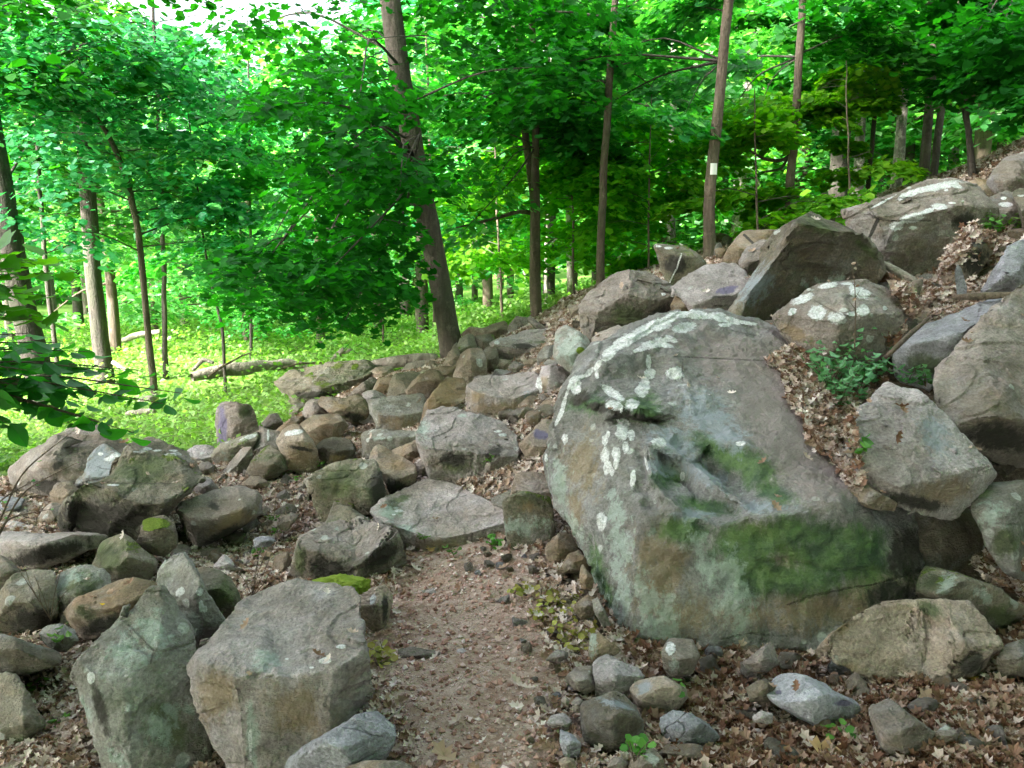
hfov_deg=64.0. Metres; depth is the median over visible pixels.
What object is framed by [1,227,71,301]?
tree
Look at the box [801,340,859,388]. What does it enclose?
seedling
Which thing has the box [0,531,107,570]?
rock
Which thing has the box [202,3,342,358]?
tree
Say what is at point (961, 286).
slate shard
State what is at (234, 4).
sky
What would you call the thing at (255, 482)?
rock
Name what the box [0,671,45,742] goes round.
boulder
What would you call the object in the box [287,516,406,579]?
boulder
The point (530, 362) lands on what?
rock
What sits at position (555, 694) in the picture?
stone
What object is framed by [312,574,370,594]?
moss cushion
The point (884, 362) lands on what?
seedling
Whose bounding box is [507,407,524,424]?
stone
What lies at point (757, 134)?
tree
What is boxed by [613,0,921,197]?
tree
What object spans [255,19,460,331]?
tree
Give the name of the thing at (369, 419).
stone
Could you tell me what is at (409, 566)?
twig
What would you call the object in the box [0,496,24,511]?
rock
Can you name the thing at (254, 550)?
sprout
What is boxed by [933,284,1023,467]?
boulder
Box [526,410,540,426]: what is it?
stone
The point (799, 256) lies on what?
boulder
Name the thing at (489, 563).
stone
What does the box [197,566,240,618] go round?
rock
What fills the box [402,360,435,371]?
rock
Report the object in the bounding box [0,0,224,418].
tree
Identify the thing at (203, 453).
rock
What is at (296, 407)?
rock
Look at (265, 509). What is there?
stone
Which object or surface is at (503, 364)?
rock
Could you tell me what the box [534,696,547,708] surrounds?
stone
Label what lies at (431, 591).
rock
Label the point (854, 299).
dry weed
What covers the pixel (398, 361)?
rock
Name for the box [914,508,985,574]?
boulder
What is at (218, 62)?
tree
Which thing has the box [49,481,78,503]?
rock
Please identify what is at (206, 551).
rock
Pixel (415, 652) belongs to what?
rock
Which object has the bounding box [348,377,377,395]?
rock
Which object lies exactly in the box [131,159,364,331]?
tree
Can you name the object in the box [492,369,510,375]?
rock
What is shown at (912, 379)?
seedling
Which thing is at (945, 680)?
stone
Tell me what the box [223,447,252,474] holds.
rock
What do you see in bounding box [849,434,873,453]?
seedling
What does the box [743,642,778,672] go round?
rock
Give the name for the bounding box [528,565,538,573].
stone
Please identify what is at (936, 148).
tree
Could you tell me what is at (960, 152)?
tree
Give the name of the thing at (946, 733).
rock
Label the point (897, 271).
branch
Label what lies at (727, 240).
stone
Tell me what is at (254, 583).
dry weed
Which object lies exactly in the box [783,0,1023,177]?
tree
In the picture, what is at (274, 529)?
sprout
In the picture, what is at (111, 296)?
tree
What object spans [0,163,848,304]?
woodland
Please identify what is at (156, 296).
tree
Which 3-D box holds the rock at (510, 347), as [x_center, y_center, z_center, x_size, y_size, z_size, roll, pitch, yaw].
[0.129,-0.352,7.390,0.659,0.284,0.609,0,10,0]
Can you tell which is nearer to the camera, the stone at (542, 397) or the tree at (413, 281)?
the stone at (542, 397)
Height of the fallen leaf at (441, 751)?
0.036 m
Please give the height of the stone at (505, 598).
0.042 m
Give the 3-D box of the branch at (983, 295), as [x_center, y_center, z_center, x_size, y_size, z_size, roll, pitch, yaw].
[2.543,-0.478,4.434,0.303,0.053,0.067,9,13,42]
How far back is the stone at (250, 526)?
4.73 m
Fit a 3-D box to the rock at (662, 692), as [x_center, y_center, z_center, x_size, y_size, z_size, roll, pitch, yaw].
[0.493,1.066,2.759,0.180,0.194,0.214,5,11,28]
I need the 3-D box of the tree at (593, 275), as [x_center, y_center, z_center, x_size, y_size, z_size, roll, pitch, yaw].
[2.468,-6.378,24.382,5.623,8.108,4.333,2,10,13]
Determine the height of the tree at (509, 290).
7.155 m
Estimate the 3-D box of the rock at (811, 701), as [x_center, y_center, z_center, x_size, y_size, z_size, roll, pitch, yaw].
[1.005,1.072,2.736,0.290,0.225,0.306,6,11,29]
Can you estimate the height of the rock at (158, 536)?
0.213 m
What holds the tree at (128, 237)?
on the ground at (966, 569)
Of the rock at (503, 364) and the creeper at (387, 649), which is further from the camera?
the rock at (503, 364)
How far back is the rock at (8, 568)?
3.72 m
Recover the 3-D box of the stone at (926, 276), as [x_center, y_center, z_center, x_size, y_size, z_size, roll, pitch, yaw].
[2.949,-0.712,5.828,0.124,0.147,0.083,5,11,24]
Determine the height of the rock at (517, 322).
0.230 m
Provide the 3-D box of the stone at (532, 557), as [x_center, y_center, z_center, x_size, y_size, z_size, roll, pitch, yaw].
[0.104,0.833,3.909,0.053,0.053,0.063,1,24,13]
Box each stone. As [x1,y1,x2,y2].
[207,549,221,561]
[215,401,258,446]
[229,567,244,574]
[242,519,259,533]
[257,520,272,531]
[258,506,270,517]
[273,483,285,491]
[274,503,296,515]
[276,489,289,501]
[280,473,291,485]
[297,485,306,491]
[299,494,305,501]
[359,413,373,424]
[370,478,504,551]
[415,406,520,483]
[425,360,436,368]
[464,562,472,571]
[465,371,539,417]
[474,570,481,575]
[483,552,491,557]
[484,560,494,567]
[496,562,504,568]
[496,594,509,602]
[498,409,513,422]
[501,554,511,562]
[506,567,513,572]
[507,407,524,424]
[511,617,527,626]
[518,395,536,406]
[518,407,534,418]
[521,642,532,653]
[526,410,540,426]
[527,736,534,742]
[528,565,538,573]
[529,552,538,562]
[534,404,553,417]
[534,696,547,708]
[537,394,546,402]
[547,630,557,637]
[551,692,560,700]
[557,570,566,579]
[560,599,571,605]
[572,320,579,327]
[659,743,703,760]
[683,675,690,681]
[699,654,719,672]
[704,646,722,655]
[714,243,721,255]
[714,247,726,258]
[715,233,726,242]
[722,235,731,245]
[731,706,758,718]
[740,645,759,651]
[740,661,760,681]
[757,701,779,710]
[763,737,800,764]
[777,652,805,669]
[812,719,830,734]
[827,660,851,674]
[828,674,843,685]
[841,672,869,696]
[907,697,938,713]
[917,274,932,280]
[932,674,952,688]
[949,682,968,692]
[957,727,984,749]
[967,697,984,704]
[980,691,998,700]
[983,725,1007,745]
[997,246,1005,252]
[1008,228,1023,239]
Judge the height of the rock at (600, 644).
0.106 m
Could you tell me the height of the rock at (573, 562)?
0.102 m
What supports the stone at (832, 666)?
on the ground at (966, 569)
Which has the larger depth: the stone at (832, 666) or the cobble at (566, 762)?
the stone at (832, 666)
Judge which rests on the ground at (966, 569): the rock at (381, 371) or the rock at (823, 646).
the rock at (381, 371)
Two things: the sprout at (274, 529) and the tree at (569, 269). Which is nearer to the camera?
the sprout at (274, 529)
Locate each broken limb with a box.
[111,360,125,370]
[192,358,213,371]
[330,347,351,361]
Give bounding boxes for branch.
[208,352,251,376]
[277,362,324,370]
[884,261,916,281]
[952,292,1010,299]
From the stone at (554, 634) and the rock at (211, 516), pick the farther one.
the rock at (211, 516)
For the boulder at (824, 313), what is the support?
on the ground at (966, 569)
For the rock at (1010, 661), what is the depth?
2.87 m
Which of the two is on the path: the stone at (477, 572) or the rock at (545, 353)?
the stone at (477, 572)
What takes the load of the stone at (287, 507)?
on the ground at (966, 569)
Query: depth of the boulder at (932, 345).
4.31 m
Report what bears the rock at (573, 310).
on the ground at (966, 569)
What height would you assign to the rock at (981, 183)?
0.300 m
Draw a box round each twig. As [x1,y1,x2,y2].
[387,706,404,719]
[398,565,423,567]
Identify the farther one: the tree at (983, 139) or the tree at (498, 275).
the tree at (498, 275)
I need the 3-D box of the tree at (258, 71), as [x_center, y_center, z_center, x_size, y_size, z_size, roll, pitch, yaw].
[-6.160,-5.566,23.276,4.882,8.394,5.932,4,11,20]
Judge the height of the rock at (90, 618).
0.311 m
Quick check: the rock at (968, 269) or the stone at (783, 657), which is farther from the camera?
the rock at (968, 269)
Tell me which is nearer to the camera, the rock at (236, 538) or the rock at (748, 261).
the rock at (236, 538)
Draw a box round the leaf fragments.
[0,275,1019,767]
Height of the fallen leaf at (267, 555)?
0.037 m
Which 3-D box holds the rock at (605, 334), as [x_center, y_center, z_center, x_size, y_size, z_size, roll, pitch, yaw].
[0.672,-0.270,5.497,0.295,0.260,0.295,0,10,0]
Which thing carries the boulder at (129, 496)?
on the ground at (966, 569)
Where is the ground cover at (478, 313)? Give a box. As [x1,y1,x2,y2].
[0,135,1023,471]
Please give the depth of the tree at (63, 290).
29.84 m
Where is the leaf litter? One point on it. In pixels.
(1004, 708)
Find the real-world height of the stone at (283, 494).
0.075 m
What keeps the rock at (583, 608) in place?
on the ground at (966, 569)
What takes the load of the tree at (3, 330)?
on the ground at (966, 569)
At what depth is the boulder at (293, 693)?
2.53 m
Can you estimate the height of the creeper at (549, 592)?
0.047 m
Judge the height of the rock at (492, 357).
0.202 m
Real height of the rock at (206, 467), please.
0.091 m
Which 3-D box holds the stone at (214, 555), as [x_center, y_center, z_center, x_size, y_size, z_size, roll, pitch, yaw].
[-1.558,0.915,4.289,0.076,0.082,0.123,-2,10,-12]
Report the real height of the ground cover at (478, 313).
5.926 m
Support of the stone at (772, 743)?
on the ground at (966, 569)
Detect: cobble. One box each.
[546,649,567,661]
[546,713,571,732]
[559,729,580,757]
[559,756,575,767]
[561,696,568,707]
[571,697,582,713]
[607,757,628,767]
[752,711,772,723]
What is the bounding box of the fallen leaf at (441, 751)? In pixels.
[431,739,456,760]
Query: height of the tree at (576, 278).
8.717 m
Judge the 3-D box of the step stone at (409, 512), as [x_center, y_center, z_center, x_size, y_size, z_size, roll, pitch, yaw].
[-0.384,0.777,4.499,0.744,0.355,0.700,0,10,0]
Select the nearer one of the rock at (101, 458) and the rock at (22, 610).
the rock at (22, 610)
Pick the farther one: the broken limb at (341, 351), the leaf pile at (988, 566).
the broken limb at (341, 351)
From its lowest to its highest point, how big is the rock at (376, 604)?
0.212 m
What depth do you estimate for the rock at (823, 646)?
2.96 m
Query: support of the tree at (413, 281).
on the ground at (966, 569)
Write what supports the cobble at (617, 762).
on the leaf litter
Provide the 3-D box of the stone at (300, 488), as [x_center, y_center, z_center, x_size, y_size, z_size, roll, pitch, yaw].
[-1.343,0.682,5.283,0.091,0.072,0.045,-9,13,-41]
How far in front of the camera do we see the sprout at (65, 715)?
2.89 m
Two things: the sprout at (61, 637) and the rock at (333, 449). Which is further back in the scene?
the rock at (333, 449)
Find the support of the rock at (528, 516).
on the ground at (966, 569)
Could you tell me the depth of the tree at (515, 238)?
16.02 m
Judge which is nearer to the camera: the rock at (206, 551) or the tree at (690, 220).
the rock at (206, 551)
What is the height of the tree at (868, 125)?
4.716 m
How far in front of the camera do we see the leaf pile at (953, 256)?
5.48 m
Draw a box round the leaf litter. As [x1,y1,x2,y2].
[0,136,1023,767]
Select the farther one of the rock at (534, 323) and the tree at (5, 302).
the tree at (5, 302)
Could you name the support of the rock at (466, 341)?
on the rock at (452, 357)
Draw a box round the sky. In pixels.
[12,0,790,136]
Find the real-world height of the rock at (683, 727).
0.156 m
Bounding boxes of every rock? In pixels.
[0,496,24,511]
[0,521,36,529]
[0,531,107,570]
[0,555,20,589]
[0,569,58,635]
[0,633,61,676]
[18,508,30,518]
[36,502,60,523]
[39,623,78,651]
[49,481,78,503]
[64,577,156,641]
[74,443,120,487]
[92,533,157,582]
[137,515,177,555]
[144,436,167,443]
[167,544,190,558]
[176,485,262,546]
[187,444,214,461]
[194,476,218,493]
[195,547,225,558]
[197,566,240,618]
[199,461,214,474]
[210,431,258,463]
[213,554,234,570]
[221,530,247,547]
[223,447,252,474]
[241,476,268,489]
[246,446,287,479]
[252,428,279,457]
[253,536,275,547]
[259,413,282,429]
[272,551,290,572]
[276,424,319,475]
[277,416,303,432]
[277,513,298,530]
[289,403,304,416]
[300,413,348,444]
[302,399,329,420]
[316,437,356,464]
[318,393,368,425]
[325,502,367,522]
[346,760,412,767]
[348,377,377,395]
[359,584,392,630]
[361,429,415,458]
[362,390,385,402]
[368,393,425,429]
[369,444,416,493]
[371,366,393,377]
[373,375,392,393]
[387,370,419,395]
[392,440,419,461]
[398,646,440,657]
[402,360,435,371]
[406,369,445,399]
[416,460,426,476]
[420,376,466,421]
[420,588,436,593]
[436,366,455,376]
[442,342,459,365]
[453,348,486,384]
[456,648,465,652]
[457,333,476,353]
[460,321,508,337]
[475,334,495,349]
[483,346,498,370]
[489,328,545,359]
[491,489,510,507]
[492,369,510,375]
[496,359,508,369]
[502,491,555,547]
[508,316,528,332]
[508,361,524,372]
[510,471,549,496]
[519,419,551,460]
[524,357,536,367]
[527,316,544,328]
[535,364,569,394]
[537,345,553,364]
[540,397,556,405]
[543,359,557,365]
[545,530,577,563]
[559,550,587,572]
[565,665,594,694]
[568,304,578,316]
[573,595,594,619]
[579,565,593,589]
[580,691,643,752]
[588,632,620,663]
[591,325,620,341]
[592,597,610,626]
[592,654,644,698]
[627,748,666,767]
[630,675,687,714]
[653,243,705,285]
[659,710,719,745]
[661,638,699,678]
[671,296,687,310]
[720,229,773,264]
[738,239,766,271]
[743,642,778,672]
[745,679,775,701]
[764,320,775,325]
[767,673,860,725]
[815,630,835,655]
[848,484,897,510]
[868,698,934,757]
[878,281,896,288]
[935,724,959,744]
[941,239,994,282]
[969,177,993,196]
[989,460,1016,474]
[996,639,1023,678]
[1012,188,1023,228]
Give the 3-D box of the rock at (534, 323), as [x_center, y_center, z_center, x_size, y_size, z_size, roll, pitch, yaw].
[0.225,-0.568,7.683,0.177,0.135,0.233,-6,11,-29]
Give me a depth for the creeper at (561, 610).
3.44 m
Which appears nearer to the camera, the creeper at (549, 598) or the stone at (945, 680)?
the stone at (945, 680)
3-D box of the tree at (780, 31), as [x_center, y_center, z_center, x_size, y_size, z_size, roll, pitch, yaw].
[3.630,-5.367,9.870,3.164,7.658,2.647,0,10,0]
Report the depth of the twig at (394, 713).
2.61 m
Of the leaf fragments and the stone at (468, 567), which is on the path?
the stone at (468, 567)
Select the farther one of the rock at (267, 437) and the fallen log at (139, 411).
the fallen log at (139, 411)
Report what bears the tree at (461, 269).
on the ground at (966, 569)
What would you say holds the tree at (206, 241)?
on the ground at (966, 569)
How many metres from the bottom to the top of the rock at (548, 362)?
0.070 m
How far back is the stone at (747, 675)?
3.03 m
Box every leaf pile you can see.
[764,342,882,490]
[880,218,1013,346]
[969,541,1023,597]
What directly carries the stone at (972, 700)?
on the ground at (966, 569)
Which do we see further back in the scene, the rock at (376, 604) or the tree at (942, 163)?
the tree at (942, 163)
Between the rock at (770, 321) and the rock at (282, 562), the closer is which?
the rock at (282, 562)
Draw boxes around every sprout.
[25,677,49,691]
[44,712,69,729]
[47,625,71,643]
[251,547,265,556]
[265,514,280,520]
[270,527,283,533]
[416,532,430,542]
[442,544,461,554]
[483,454,494,462]
[486,538,501,550]
[487,533,502,545]
[619,733,656,761]
[673,678,684,701]
[820,718,855,743]
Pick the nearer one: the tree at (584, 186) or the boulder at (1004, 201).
the boulder at (1004, 201)
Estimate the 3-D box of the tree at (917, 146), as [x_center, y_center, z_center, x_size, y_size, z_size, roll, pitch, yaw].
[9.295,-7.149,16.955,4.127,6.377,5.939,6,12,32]
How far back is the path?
3.08 m
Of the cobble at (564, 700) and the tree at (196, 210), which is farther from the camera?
the tree at (196, 210)
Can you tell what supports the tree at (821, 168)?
on the ground at (966, 569)
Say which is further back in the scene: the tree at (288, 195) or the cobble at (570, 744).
the tree at (288, 195)
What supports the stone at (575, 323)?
on the ground at (966, 569)
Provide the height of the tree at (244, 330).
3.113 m
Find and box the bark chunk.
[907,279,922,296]
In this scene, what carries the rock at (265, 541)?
on the ground at (966, 569)
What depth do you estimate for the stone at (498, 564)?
3.87 m
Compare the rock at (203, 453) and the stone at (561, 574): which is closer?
the stone at (561, 574)
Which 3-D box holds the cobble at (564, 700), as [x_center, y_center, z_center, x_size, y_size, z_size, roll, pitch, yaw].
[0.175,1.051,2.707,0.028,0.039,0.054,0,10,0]
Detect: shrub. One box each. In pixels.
[0,229,89,333]
[0,332,200,446]
[0,429,78,534]
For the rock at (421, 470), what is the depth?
5.01 m
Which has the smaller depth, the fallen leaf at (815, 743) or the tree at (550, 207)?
the fallen leaf at (815, 743)
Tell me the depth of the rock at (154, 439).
6.29 m
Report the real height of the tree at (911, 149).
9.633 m
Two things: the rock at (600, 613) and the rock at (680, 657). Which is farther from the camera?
the rock at (600, 613)
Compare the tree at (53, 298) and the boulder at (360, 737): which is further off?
the tree at (53, 298)
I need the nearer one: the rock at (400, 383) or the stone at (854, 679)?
the stone at (854, 679)
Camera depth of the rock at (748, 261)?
6.07 m
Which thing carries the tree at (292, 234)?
on the ground at (966, 569)
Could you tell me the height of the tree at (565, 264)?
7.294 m
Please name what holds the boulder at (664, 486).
on the ground at (966, 569)
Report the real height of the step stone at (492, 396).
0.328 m
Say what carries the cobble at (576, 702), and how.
on the path
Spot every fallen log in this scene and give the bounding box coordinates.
[121,329,160,342]
[125,408,156,415]
[138,393,158,404]
[190,358,315,380]
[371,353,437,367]
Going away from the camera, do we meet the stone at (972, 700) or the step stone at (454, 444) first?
the stone at (972, 700)
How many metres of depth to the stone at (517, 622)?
3.33 m
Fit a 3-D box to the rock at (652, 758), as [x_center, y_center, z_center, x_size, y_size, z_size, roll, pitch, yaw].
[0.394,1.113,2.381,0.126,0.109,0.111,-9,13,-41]
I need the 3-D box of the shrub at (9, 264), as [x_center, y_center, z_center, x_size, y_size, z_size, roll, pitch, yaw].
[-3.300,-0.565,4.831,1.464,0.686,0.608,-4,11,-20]
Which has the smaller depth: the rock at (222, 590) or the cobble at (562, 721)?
the cobble at (562, 721)
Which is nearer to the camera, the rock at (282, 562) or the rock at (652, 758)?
the rock at (652, 758)
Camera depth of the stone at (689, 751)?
2.43 m
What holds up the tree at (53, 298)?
on the ground at (966, 569)
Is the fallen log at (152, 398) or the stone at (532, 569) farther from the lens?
the fallen log at (152, 398)
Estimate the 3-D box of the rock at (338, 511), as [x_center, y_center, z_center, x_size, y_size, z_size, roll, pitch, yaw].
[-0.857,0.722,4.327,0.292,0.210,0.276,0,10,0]
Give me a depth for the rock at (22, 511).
4.86 m
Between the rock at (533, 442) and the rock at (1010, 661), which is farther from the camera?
the rock at (533, 442)
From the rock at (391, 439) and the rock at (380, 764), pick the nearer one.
the rock at (380, 764)
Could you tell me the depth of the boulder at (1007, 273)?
5.07 m
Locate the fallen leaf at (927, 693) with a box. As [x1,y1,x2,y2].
[919,687,941,698]
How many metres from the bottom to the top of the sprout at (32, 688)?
0.049 m
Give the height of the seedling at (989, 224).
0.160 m
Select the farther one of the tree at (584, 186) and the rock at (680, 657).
the tree at (584, 186)
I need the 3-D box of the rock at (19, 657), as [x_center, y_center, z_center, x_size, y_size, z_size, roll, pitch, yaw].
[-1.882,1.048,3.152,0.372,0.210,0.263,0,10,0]
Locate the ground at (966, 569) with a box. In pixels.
[0,145,1023,767]
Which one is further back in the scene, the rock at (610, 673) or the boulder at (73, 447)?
the boulder at (73, 447)
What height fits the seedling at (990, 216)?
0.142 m
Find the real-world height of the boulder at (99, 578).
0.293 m
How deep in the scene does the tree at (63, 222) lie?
24.08 m
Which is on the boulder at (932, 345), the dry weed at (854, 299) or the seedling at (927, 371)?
the seedling at (927, 371)
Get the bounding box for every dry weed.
[10,556,73,620]
[235,537,275,595]
[847,258,859,347]
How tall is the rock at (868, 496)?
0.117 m
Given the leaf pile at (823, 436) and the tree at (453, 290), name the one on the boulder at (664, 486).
the leaf pile at (823, 436)
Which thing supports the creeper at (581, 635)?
on the ground at (966, 569)
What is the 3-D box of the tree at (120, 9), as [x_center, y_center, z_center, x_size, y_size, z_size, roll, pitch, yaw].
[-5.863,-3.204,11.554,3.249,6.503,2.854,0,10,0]
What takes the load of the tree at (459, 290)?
on the ground at (966, 569)
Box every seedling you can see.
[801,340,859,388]
[812,327,863,357]
[817,341,879,383]
[820,357,865,405]
[838,353,883,400]
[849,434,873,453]
[853,346,895,382]
[883,366,928,383]
[900,364,932,386]
[980,214,1006,231]
[985,213,1019,228]
[1008,218,1021,227]
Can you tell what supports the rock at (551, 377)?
on the ground at (966, 569)
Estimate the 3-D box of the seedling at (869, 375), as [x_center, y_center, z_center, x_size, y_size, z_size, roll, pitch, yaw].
[1.815,-0.036,4.261,0.216,0.264,0.253,5,11,27]
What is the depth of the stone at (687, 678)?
3.01 m
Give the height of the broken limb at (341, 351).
0.230 m
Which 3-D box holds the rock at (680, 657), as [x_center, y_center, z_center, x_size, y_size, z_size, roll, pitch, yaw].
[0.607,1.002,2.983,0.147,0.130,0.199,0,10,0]
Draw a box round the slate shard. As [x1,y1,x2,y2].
[955,264,966,293]
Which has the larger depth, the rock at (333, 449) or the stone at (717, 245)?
the stone at (717, 245)
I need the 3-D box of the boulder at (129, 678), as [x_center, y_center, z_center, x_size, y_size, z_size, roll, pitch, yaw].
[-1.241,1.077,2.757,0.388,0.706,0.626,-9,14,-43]
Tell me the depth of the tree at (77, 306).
22.19 m
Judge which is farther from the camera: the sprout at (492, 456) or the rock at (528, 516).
the sprout at (492, 456)
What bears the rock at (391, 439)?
on the ground at (966, 569)
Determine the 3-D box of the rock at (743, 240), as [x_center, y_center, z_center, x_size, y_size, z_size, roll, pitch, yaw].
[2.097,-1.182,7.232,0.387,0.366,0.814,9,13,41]
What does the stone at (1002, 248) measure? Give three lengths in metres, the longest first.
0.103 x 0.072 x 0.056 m
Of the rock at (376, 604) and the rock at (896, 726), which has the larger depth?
the rock at (376, 604)
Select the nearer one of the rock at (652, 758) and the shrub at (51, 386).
the rock at (652, 758)
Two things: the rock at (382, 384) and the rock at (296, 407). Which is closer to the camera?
the rock at (382, 384)
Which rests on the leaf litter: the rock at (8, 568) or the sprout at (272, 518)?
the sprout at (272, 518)
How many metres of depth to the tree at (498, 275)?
37.84 m
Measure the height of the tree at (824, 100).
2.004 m
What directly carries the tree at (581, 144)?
on the ground at (966, 569)
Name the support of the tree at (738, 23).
on the ground at (966, 569)
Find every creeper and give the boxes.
[367,640,396,657]
[369,649,397,667]
[507,581,535,596]
[526,607,547,621]
[534,585,553,601]
[536,594,576,615]
[546,589,583,605]
[547,621,588,639]
[548,608,577,626]
[554,630,587,650]
[571,620,598,639]
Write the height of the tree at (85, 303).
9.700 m
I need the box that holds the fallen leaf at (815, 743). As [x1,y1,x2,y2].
[809,735,841,755]
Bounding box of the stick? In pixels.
[884,316,929,358]
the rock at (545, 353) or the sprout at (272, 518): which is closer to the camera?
the sprout at (272, 518)
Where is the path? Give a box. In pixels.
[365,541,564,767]
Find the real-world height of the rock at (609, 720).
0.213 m
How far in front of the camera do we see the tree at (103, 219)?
12.86 m
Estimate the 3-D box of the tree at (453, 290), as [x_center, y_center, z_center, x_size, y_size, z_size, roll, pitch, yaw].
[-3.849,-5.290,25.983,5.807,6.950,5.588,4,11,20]
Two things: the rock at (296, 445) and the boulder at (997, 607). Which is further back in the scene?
the rock at (296, 445)
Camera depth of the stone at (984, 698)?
2.76 m
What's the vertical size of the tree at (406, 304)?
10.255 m
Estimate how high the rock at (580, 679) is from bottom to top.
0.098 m
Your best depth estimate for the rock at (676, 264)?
6.75 m
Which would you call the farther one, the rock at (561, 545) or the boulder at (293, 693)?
the rock at (561, 545)
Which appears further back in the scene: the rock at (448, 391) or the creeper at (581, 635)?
the rock at (448, 391)
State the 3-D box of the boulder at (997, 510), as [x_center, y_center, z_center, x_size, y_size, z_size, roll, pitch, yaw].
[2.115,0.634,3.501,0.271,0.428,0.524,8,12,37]
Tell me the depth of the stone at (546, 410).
5.17 m
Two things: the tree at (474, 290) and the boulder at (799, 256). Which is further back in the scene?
the tree at (474, 290)
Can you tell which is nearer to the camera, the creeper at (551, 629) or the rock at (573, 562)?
the creeper at (551, 629)
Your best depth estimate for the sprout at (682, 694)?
2.70 m
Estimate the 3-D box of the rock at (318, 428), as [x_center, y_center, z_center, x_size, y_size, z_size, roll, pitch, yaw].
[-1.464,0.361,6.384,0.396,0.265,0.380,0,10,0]
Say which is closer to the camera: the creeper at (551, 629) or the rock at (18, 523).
the creeper at (551, 629)
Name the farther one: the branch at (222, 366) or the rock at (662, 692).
the branch at (222, 366)
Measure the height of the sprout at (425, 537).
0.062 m
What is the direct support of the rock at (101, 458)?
on the ground at (966, 569)
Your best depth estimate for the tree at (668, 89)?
9.01 m
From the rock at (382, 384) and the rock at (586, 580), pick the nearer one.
the rock at (586, 580)
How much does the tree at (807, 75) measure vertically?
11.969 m
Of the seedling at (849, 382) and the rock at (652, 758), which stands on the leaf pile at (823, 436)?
the seedling at (849, 382)
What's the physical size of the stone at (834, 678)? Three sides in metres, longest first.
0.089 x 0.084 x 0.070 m
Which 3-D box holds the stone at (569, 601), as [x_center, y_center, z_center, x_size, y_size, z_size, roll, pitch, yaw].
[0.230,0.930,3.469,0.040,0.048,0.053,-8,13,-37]
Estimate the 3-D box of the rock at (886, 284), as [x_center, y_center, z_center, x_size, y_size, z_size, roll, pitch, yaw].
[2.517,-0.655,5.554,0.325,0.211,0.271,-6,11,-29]
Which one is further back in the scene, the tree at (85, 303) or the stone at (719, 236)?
the tree at (85, 303)
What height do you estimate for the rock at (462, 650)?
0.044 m
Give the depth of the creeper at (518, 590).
3.57 m
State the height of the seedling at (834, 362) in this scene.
0.259 m
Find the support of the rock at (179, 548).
on the ground at (966, 569)
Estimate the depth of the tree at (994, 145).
16.46 m
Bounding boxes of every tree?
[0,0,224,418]
[0,7,291,401]
[0,75,81,340]
[0,174,84,301]
[0,256,38,333]
[1,0,216,375]
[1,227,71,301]
[2,55,246,352]
[3,0,298,384]
[3,9,157,246]
[19,11,169,329]
[23,96,266,325]
[23,140,84,310]
[23,224,57,303]
[39,142,142,313]
[43,0,325,378]
[62,50,254,326]
[64,202,231,337]
[87,227,194,312]
[113,112,300,392]
[116,129,267,307]
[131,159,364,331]
[137,34,313,238]
[150,216,311,345]
[171,0,642,357]
[186,23,373,259]
[194,85,409,344]
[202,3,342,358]
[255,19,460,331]
[261,0,486,318]
[262,135,326,272]
[283,0,525,332]
[312,142,458,341]
[317,0,710,316]
[331,18,513,335]
[337,111,456,295]
[343,136,474,322]
[353,82,501,305]
[388,4,564,308]
[389,0,765,286]
[394,97,580,316]
[394,199,470,289]
[408,84,701,293]
[413,0,698,293]
[440,58,628,303]
[441,0,760,278]
[444,0,719,302]
[451,101,588,305]
[452,141,523,299]
[454,98,503,288]
[463,0,721,280]
[477,94,758,278]
[488,0,758,258]
[493,194,580,276]
[499,164,579,287]
[513,18,804,262]
[517,57,646,282]
[562,0,816,251]
[594,9,805,244]
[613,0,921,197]
[626,1,842,244]
[650,88,876,236]
[664,0,942,219]
[682,6,944,216]
[685,9,922,213]
[687,5,922,196]
[721,3,922,200]
[730,1,936,177]
[734,0,888,190]
[765,59,931,194]
[766,11,1023,159]
[767,5,916,185]
[769,114,867,194]
[770,0,958,175]
[777,8,936,188]
[782,93,1021,176]
[783,0,1023,135]
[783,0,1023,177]
[809,109,977,189]
[853,101,974,175]
[866,98,1023,163]
[871,143,966,184]
[878,105,973,189]
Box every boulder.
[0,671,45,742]
[7,423,127,496]
[56,439,205,541]
[56,564,110,625]
[69,584,212,767]
[156,552,225,649]
[186,578,375,767]
[274,359,376,404]
[285,711,396,767]
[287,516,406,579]
[303,458,386,521]
[543,308,924,650]
[553,325,589,373]
[578,269,674,342]
[670,262,749,310]
[727,211,886,320]
[772,279,917,363]
[823,598,1003,684]
[840,178,999,278]
[845,382,996,520]
[892,298,1001,392]
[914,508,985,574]
[915,565,1023,630]
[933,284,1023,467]
[971,480,1023,580]
[980,239,1023,291]
[986,152,1023,194]
[989,190,1020,229]
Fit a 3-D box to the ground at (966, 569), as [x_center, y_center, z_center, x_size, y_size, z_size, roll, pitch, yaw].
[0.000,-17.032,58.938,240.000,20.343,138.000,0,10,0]
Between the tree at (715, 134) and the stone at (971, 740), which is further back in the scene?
the tree at (715, 134)
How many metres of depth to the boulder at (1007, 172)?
6.70 m
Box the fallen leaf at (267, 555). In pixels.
[259,551,273,562]
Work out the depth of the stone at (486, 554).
4.03 m
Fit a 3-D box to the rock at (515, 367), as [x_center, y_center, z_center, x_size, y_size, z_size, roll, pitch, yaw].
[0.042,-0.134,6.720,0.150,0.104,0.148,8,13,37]
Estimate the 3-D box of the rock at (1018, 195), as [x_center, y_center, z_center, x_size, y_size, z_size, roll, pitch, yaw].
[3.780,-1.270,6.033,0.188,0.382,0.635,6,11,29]

